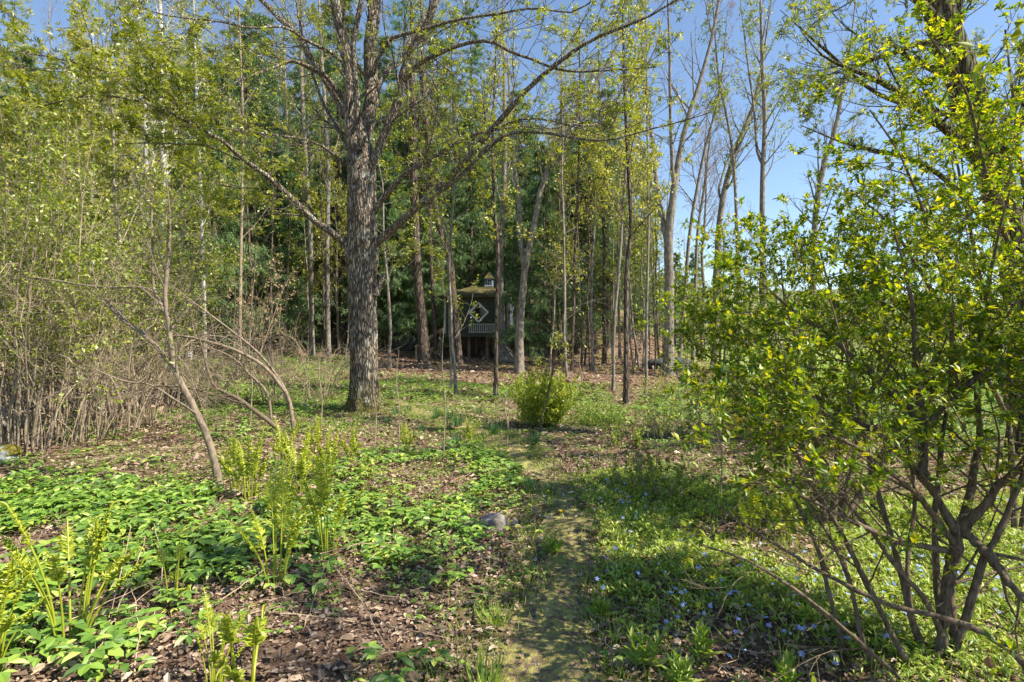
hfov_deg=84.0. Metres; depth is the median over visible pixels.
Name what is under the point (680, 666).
lance leaf plant
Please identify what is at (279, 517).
ostrich fern
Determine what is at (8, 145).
maple sapling
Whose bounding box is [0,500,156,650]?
ostrich fern
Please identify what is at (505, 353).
root flared tree
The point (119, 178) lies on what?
maple sapling
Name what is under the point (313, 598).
dead stem
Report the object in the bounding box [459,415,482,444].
ostrich fern
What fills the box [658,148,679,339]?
bare tree
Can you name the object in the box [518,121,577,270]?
hemlock tree
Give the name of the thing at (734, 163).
slender tree
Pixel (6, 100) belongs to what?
leafing tree
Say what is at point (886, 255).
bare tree
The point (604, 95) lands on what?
hemlock tree
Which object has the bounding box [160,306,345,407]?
arching shrub
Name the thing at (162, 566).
dead stem
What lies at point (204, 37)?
leafing tree
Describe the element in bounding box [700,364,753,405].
brush bush
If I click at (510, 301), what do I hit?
window
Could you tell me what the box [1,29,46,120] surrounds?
leafing tree
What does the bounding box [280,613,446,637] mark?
dead stem
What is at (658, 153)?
slender tree
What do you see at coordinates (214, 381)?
arching shrub
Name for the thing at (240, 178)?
slender tree
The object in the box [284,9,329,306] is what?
bare tree
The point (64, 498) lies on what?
ground cover
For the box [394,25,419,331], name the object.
slender tree
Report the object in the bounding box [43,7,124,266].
leafing tree
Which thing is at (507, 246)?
hemlock tree
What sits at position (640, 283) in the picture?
hemlock tree
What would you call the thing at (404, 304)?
hemlock tree
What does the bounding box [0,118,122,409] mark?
thicket shrub
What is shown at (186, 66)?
hemlock tree
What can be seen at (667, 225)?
beech tree
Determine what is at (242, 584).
dead stem
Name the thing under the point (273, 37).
bare tree
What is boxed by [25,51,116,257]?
leafing tree
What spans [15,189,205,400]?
thicket shrub
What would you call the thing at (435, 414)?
bulb clump
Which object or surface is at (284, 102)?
slender tree
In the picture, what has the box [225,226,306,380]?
dry shrub
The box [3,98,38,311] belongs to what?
leafing tree
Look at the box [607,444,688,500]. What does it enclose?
brush bush
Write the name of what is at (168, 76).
bare tree
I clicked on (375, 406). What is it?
bare shoot
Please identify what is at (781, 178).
sky
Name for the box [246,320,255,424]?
bare shoot
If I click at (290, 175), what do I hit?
hemlock tree
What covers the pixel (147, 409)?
arching shrub
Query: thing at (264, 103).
hemlock tree
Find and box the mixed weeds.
[2,440,550,681]
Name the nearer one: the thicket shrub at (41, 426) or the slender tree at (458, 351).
the thicket shrub at (41, 426)
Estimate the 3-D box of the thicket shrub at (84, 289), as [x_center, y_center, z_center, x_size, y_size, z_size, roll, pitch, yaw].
[-10.541,-1.036,12.711,4.810,5.193,3.764,0,0,36]
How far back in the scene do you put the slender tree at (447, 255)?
15.98 m
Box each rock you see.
[0,444,22,464]
[479,512,508,532]
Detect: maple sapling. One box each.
[0,87,116,269]
[0,92,93,250]
[3,0,252,383]
[8,5,170,314]
[99,90,247,366]
[99,131,144,228]
[109,141,184,339]
[262,153,333,354]
[323,82,464,367]
[511,85,649,372]
[568,101,685,358]
[587,146,688,367]
[604,152,646,277]
[615,128,675,332]
[658,265,711,365]
[674,243,713,362]
[712,272,734,359]
[725,300,755,364]
[745,264,787,355]
[816,285,834,375]
[819,303,840,380]
[848,301,877,380]
[888,311,908,361]
[894,271,937,375]
[951,8,1023,89]
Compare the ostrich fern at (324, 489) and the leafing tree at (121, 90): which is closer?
the ostrich fern at (324, 489)
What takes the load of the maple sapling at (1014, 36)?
on the ground at (388, 642)
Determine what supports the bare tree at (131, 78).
on the ground at (388, 642)
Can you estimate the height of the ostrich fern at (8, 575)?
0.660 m
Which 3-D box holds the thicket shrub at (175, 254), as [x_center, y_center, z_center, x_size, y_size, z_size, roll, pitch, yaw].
[-11.766,-1.632,18.406,4.773,5.892,6.037,0,0,-31]
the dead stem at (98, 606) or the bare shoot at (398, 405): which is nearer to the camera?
the dead stem at (98, 606)
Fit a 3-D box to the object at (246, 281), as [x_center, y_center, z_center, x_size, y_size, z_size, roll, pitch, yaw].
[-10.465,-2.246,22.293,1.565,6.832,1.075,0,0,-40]
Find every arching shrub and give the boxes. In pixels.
[1,300,234,463]
[16,310,292,439]
[121,303,299,417]
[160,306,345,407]
[230,305,405,404]
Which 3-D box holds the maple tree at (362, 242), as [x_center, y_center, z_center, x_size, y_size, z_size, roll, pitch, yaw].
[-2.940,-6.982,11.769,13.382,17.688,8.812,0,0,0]
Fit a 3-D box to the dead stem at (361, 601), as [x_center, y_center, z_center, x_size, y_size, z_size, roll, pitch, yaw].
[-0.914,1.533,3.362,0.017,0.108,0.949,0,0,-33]
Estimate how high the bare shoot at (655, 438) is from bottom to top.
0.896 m
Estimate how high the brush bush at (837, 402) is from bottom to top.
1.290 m
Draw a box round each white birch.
[115,0,173,318]
[131,0,191,359]
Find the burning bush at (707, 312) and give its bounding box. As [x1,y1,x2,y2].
[631,178,1023,525]
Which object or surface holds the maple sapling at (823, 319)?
on the ground at (388, 642)
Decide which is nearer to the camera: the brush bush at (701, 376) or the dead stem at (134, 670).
the dead stem at (134, 670)
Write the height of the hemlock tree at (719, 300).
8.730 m
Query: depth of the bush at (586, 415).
10.78 m
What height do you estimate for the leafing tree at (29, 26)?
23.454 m
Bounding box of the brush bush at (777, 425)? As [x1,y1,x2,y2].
[744,392,811,449]
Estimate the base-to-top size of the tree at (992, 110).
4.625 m
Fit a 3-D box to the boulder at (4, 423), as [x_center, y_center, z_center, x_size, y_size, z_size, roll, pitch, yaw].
[-9.040,1.460,10.010,0.900,0.656,0.698,0,0,32]
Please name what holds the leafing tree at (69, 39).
on the ground at (388, 642)
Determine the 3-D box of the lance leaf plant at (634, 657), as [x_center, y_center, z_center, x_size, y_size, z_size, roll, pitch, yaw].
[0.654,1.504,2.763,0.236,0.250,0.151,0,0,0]
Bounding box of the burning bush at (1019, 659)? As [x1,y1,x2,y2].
[715,367,1023,671]
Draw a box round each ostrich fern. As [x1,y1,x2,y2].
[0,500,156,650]
[0,551,52,671]
[153,540,190,598]
[194,588,254,681]
[211,604,269,681]
[212,437,250,491]
[225,426,272,500]
[229,459,314,588]
[258,457,299,512]
[266,428,327,492]
[268,417,300,464]
[282,453,366,557]
[303,413,324,452]
[309,423,351,477]
[337,422,360,461]
[359,455,380,480]
[399,421,415,451]
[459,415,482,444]
[728,481,765,540]
[767,471,804,539]
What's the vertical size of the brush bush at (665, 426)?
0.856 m
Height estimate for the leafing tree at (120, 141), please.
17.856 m
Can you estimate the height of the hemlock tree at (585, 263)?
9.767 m
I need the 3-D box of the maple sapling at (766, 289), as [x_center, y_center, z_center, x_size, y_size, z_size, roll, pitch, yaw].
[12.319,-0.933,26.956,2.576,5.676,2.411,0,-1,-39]
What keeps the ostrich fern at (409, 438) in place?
on the ground at (388, 642)
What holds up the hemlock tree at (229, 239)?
on the ground at (388, 642)
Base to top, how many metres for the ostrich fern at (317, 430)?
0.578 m
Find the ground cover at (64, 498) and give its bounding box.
[0,404,624,681]
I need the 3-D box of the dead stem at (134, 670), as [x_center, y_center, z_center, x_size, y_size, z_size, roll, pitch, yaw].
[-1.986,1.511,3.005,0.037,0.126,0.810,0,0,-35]
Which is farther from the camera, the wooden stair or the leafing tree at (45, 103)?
the leafing tree at (45, 103)
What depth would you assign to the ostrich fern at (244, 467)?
5.59 m
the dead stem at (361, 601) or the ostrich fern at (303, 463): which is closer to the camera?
the dead stem at (361, 601)
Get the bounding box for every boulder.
[2,405,24,431]
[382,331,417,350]
[648,357,690,371]
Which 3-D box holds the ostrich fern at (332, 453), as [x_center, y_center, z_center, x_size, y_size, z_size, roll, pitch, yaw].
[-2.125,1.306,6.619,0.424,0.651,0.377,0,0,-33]
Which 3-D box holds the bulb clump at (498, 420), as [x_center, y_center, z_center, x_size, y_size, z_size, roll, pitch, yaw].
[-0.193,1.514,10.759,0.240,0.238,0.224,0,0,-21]
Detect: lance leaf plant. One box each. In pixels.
[541,533,567,553]
[584,595,618,618]
[623,620,667,666]
[656,644,705,681]
[682,617,725,664]
[762,643,804,681]
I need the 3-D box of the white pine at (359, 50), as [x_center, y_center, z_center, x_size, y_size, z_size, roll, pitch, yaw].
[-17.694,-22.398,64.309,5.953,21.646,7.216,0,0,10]
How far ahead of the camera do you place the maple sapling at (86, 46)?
22.14 m
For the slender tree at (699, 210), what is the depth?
29.94 m
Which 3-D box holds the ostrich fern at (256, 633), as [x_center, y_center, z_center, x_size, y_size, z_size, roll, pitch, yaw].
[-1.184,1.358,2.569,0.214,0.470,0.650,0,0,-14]
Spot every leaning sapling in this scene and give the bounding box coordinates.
[0,134,222,485]
[524,331,572,429]
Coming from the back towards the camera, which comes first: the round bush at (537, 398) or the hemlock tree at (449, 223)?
the hemlock tree at (449, 223)
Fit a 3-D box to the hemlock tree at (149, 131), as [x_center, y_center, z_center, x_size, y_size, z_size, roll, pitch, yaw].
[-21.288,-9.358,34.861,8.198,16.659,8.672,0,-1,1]
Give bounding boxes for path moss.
[389,401,628,680]
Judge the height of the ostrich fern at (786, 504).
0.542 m
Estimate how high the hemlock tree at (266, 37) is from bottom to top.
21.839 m
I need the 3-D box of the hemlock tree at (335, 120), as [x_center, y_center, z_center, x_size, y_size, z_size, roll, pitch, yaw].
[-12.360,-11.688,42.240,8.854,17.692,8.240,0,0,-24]
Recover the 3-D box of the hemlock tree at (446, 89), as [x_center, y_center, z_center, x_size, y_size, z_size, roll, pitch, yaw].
[-4.194,-10.458,35.734,9.862,19.726,9.174,0,0,25]
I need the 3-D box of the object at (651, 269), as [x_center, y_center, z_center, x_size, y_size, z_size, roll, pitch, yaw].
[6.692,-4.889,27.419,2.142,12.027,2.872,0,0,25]
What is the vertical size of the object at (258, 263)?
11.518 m
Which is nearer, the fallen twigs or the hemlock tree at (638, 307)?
the fallen twigs
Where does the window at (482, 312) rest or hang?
in the tree house
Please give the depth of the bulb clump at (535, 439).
8.63 m
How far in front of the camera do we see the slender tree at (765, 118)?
21.98 m
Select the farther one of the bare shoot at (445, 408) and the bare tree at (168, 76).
the bare tree at (168, 76)
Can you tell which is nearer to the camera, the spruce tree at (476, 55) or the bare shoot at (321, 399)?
the bare shoot at (321, 399)
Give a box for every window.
[468,302,488,321]
[509,301,510,323]
[511,302,513,324]
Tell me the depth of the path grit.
4.15 m
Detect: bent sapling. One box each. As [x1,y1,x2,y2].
[90,325,290,438]
[115,268,295,432]
[184,339,272,426]
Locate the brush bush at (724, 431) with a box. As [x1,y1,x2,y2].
[720,402,775,439]
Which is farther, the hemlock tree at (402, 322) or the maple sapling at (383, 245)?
the hemlock tree at (402, 322)
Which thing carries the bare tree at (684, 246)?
on the ground at (388, 642)
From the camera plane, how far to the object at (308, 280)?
31.74 m
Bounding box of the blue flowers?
[522,472,1023,664]
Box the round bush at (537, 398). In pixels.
[499,366,591,427]
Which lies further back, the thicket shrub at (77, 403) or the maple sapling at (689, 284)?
the maple sapling at (689, 284)
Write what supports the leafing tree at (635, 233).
on the ground at (388, 642)
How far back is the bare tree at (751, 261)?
41.77 m
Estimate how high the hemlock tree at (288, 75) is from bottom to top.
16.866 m
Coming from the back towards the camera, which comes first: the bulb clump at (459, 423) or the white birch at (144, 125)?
the white birch at (144, 125)
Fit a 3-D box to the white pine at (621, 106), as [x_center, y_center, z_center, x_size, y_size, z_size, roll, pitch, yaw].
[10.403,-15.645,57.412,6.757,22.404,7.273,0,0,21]
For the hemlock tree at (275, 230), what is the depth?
28.41 m
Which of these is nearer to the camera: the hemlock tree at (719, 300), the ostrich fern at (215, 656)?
the ostrich fern at (215, 656)
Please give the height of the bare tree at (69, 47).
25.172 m
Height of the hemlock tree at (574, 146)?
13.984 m
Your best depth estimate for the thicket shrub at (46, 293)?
7.94 m
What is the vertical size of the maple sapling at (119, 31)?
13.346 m
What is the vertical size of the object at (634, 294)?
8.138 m
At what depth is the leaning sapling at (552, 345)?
10.15 m
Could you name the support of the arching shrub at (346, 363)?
on the ground at (388, 642)
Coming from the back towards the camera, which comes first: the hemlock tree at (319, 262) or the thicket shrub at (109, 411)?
the hemlock tree at (319, 262)
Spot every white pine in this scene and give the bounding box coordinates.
[296,9,345,315]
[318,117,378,333]
[357,48,363,84]
[378,0,440,148]
[386,102,439,329]
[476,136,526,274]
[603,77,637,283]
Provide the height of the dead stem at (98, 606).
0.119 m
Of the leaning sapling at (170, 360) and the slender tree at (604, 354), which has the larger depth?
the slender tree at (604, 354)
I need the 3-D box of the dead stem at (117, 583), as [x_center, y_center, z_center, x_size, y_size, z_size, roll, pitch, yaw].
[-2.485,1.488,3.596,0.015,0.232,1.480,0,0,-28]
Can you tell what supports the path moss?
on the path
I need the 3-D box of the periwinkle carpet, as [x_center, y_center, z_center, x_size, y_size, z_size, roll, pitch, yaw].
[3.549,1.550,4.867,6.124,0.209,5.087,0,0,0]
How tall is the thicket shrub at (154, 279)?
5.121 m
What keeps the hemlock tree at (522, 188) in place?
on the ground at (388, 642)
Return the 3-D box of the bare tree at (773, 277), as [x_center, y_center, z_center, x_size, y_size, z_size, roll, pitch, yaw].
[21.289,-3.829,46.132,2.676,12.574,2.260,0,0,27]
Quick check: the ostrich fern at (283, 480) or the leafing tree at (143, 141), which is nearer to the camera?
the ostrich fern at (283, 480)
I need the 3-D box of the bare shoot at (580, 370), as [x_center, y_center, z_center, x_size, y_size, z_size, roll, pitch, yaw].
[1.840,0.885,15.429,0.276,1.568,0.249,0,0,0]
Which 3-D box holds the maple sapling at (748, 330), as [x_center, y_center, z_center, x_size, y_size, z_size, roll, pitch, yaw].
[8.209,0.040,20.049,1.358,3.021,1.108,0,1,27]
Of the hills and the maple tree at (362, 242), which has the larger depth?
the hills
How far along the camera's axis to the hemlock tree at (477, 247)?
45.02 m
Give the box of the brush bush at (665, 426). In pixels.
[639,389,696,440]
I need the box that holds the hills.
[640,278,1000,347]
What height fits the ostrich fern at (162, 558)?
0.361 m
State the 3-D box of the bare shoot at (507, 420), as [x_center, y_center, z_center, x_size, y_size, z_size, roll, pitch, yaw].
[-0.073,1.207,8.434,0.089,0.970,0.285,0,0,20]
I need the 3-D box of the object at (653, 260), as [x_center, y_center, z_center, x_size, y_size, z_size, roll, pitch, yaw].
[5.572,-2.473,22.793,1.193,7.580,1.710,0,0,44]
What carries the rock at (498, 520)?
on the ground at (388, 642)
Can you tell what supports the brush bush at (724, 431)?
on the ground at (388, 642)
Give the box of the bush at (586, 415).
[566,395,628,426]
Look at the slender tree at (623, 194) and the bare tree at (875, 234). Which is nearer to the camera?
the slender tree at (623, 194)
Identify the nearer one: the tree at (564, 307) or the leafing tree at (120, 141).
the tree at (564, 307)
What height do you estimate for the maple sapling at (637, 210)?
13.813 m
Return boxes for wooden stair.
[415,328,443,358]
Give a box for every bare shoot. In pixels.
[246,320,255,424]
[276,300,282,398]
[315,345,323,436]
[369,360,382,447]
[392,348,411,452]
[435,320,453,461]
[502,393,511,448]
[576,349,584,398]
[650,408,669,479]
[713,420,735,495]
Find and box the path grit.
[399,401,622,681]
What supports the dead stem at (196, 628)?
on the ground at (388, 642)
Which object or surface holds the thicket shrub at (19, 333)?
on the ground at (388, 642)
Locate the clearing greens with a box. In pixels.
[0,343,1023,676]
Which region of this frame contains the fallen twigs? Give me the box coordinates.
[0,376,1023,681]
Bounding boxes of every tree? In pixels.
[0,0,730,413]
[0,46,81,255]
[0,75,25,188]
[1,0,48,191]
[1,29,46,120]
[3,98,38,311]
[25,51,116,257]
[27,0,68,166]
[27,62,60,168]
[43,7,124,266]
[46,0,133,234]
[55,10,82,159]
[61,77,134,194]
[61,106,139,275]
[68,112,98,248]
[88,58,125,227]
[90,68,125,243]
[95,0,153,243]
[98,0,141,211]
[106,63,222,313]
[109,44,172,350]
[111,30,139,190]
[117,0,171,269]
[120,77,159,283]
[140,61,297,356]
[144,0,189,146]
[151,22,236,331]
[155,60,259,309]
[157,130,260,314]
[162,0,235,371]
[164,0,200,189]
[167,81,267,294]
[169,8,325,344]
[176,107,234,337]
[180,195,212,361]
[185,5,213,65]
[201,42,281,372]
[202,0,260,343]
[202,0,296,381]
[211,13,294,185]
[216,41,278,236]
[218,157,321,353]
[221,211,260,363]
[223,0,263,86]
[223,87,317,320]
[223,163,331,351]
[231,55,345,333]
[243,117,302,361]
[246,146,321,305]
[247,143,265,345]
[250,0,424,346]
[257,30,293,140]
[262,0,288,126]
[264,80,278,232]
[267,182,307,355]
[268,0,314,349]
[269,31,293,142]
[277,0,322,356]
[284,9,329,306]
[288,70,408,297]
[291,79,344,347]
[291,137,347,327]
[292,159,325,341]
[306,0,345,359]
[309,67,343,241]
[313,144,347,352]
[314,108,426,341]
[316,34,436,320]
[318,227,344,312]
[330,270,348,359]
[333,153,427,323]
[335,157,438,350]
[336,151,443,344]
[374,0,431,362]
[382,104,487,341]
[385,196,467,351]
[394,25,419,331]
[397,17,519,328]
[403,0,463,364]
[409,109,526,340]
[415,1,492,394]
[416,28,450,358]
[421,136,479,306]
[434,88,452,168]
[453,0,500,252]
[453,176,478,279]
[455,137,528,288]
[455,160,485,285]
[459,135,521,278]
[463,106,517,284]
[464,0,518,397]
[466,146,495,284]
[476,0,535,361]
[482,0,680,373]
[484,128,560,336]
[486,120,553,292]
[486,142,601,362]
[490,89,538,278]
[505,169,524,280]
[513,114,611,326]
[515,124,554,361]
[515,154,612,341]
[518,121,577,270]
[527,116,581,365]
[531,173,615,352]
[534,107,658,353]
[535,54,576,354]
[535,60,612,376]
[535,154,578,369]
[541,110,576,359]
[542,10,584,367]
[556,3,612,371]
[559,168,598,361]
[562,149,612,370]
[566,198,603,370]
[569,117,664,348]
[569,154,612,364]
[570,150,644,331]
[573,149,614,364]
[576,26,622,363]
[583,87,673,261]
[587,0,679,403]
[588,0,654,390]
[591,92,638,340]
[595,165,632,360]
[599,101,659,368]
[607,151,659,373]
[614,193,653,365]
[617,216,679,338]
[619,0,731,376]
[620,215,661,314]
[621,0,665,392]
[626,184,650,315]
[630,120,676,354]
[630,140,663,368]
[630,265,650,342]
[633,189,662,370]
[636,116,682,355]
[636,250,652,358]
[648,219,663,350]
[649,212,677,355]
[651,252,699,344]
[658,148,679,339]
[665,0,748,357]
[674,253,711,354]
[676,297,699,353]
[677,78,731,361]
[679,223,691,350]
[689,69,729,361]
[697,0,768,377]
[702,0,781,371]
[703,139,739,364]
[705,271,731,361]
[718,0,801,318]
[742,202,759,366]
[758,0,1023,452]
[766,218,784,349]
[772,0,1023,533]
[788,0,872,386]
[858,157,893,369]
[875,207,895,368]
[901,128,945,365]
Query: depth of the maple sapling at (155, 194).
31.28 m
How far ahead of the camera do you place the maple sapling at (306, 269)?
27.97 m
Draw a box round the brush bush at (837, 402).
[790,365,898,419]
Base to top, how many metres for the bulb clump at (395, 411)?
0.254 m
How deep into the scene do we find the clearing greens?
11.20 m
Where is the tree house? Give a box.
[437,272,515,358]
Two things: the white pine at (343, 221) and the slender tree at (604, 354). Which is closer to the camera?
the slender tree at (604, 354)
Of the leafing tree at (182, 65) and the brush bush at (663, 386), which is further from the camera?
the leafing tree at (182, 65)
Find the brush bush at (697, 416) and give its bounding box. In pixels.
[668,380,742,429]
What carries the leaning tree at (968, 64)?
on the ground at (388, 642)
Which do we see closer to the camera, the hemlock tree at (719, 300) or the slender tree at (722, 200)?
the slender tree at (722, 200)
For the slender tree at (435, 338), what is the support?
on the ground at (388, 642)
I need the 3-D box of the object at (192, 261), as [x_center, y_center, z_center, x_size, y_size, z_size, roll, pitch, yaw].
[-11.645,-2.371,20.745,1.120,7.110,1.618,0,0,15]
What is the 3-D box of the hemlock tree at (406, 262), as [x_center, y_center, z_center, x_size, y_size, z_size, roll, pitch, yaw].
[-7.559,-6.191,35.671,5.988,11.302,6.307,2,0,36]
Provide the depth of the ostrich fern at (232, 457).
5.84 m
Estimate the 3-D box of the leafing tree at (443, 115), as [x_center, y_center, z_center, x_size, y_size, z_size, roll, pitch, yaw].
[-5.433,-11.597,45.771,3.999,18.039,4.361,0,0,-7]
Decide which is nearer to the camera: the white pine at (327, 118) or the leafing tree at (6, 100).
the white pine at (327, 118)
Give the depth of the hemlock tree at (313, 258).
37.03 m
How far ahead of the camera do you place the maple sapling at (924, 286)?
21.97 m
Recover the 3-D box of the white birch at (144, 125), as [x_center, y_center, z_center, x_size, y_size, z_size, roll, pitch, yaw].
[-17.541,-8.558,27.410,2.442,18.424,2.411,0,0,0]
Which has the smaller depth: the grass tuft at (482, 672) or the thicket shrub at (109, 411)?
the grass tuft at (482, 672)
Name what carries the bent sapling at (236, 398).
on the ground at (388, 642)
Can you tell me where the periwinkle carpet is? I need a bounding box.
[572,461,1023,681]
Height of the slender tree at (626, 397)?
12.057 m
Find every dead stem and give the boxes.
[4,575,163,648]
[29,578,167,675]
[101,526,130,643]
[102,538,144,643]
[131,589,140,676]
[150,605,279,637]
[154,524,165,596]
[212,558,279,605]
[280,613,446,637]
[302,565,325,630]
[320,542,390,553]
[333,565,384,644]
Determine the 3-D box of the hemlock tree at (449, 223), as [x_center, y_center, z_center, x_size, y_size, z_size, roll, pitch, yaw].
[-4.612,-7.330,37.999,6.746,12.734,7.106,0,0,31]
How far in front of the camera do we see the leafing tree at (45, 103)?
40.99 m
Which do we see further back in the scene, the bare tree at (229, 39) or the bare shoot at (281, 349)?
the bare tree at (229, 39)
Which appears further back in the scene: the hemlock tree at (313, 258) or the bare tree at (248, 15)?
the bare tree at (248, 15)
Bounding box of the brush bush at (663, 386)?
[634,364,682,398]
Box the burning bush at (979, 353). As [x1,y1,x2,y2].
[669,117,1023,681]
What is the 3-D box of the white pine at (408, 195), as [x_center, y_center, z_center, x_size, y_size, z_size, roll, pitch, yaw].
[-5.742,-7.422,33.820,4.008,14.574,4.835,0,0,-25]
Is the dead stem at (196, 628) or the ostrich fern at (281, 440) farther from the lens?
the ostrich fern at (281, 440)
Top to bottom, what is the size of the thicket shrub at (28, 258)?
5.489 m
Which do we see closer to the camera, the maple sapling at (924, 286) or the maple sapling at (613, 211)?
the maple sapling at (924, 286)
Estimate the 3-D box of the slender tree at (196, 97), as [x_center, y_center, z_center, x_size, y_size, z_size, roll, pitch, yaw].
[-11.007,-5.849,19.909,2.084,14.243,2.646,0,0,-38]
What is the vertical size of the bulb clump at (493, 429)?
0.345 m
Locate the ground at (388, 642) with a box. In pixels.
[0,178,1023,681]
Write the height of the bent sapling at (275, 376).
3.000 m
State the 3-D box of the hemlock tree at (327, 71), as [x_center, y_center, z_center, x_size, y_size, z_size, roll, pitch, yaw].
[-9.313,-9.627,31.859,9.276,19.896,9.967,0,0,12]
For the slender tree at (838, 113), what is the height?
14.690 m
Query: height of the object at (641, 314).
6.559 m
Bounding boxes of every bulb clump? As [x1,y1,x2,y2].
[391,405,401,414]
[426,405,440,418]
[440,418,456,431]
[445,430,463,444]
[446,410,456,418]
[451,412,463,427]
[483,419,505,434]
[495,415,505,425]
[521,475,536,488]
[528,430,543,443]
[542,479,557,495]
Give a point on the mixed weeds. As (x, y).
(135, 629)
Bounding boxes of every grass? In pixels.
[21,391,1023,681]
[652,330,1000,407]
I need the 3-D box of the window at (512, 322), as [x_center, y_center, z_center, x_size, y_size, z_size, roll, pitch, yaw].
[0.026,-1.420,29.254,0.063,1.200,0.520,0,0,7]
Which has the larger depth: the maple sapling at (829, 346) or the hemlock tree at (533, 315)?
the hemlock tree at (533, 315)
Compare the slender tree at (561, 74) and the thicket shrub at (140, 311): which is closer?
the thicket shrub at (140, 311)
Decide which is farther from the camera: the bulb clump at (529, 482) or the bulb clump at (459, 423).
the bulb clump at (459, 423)
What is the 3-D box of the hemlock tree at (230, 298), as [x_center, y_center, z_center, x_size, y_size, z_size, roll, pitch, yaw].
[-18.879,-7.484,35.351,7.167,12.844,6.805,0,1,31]
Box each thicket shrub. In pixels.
[0,54,155,455]
[0,87,205,432]
[0,100,180,446]
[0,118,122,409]
[0,125,174,378]
[0,149,163,412]
[0,159,239,421]
[0,220,190,456]
[0,232,271,436]
[1,208,65,395]
[2,155,234,417]
[2,195,157,403]
[8,183,146,390]
[12,205,223,391]
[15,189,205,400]
[71,199,233,381]
[86,174,284,406]
[120,272,279,400]
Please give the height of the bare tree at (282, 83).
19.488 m
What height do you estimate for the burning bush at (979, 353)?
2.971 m
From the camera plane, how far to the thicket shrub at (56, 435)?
8.66 m
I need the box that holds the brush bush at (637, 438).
[599,417,646,447]
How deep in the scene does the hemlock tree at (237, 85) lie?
44.72 m
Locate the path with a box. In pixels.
[388,399,615,681]
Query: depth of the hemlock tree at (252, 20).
30.73 m
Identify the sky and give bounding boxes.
[0,0,1023,302]
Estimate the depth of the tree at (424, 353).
25.83 m
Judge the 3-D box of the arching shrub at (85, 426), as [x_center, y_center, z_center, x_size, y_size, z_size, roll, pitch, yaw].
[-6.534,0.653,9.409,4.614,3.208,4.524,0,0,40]
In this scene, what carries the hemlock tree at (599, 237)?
on the ground at (388, 642)
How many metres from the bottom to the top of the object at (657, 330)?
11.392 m
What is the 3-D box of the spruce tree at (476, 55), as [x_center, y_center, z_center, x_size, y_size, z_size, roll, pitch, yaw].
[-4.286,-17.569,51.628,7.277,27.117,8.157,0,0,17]
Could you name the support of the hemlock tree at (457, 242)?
on the ground at (388, 642)
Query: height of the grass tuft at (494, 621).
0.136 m
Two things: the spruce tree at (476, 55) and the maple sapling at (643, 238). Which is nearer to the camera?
the maple sapling at (643, 238)
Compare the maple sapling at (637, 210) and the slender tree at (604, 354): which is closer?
the slender tree at (604, 354)
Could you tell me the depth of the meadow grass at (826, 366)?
32.59 m
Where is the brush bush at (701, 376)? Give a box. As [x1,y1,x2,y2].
[676,355,715,395]
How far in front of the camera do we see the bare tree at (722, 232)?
37.92 m
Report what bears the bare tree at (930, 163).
on the ground at (388, 642)
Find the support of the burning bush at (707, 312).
on the ground at (388, 642)
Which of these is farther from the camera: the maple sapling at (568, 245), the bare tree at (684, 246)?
the bare tree at (684, 246)
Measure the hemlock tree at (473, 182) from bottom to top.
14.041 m
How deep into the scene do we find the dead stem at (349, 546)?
4.34 m
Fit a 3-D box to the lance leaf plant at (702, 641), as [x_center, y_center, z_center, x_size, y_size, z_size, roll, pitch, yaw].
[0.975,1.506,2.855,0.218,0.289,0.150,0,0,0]
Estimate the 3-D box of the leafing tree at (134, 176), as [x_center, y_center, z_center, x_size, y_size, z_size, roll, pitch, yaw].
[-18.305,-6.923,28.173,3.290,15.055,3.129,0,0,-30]
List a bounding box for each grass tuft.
[456,643,508,681]
[475,598,512,628]

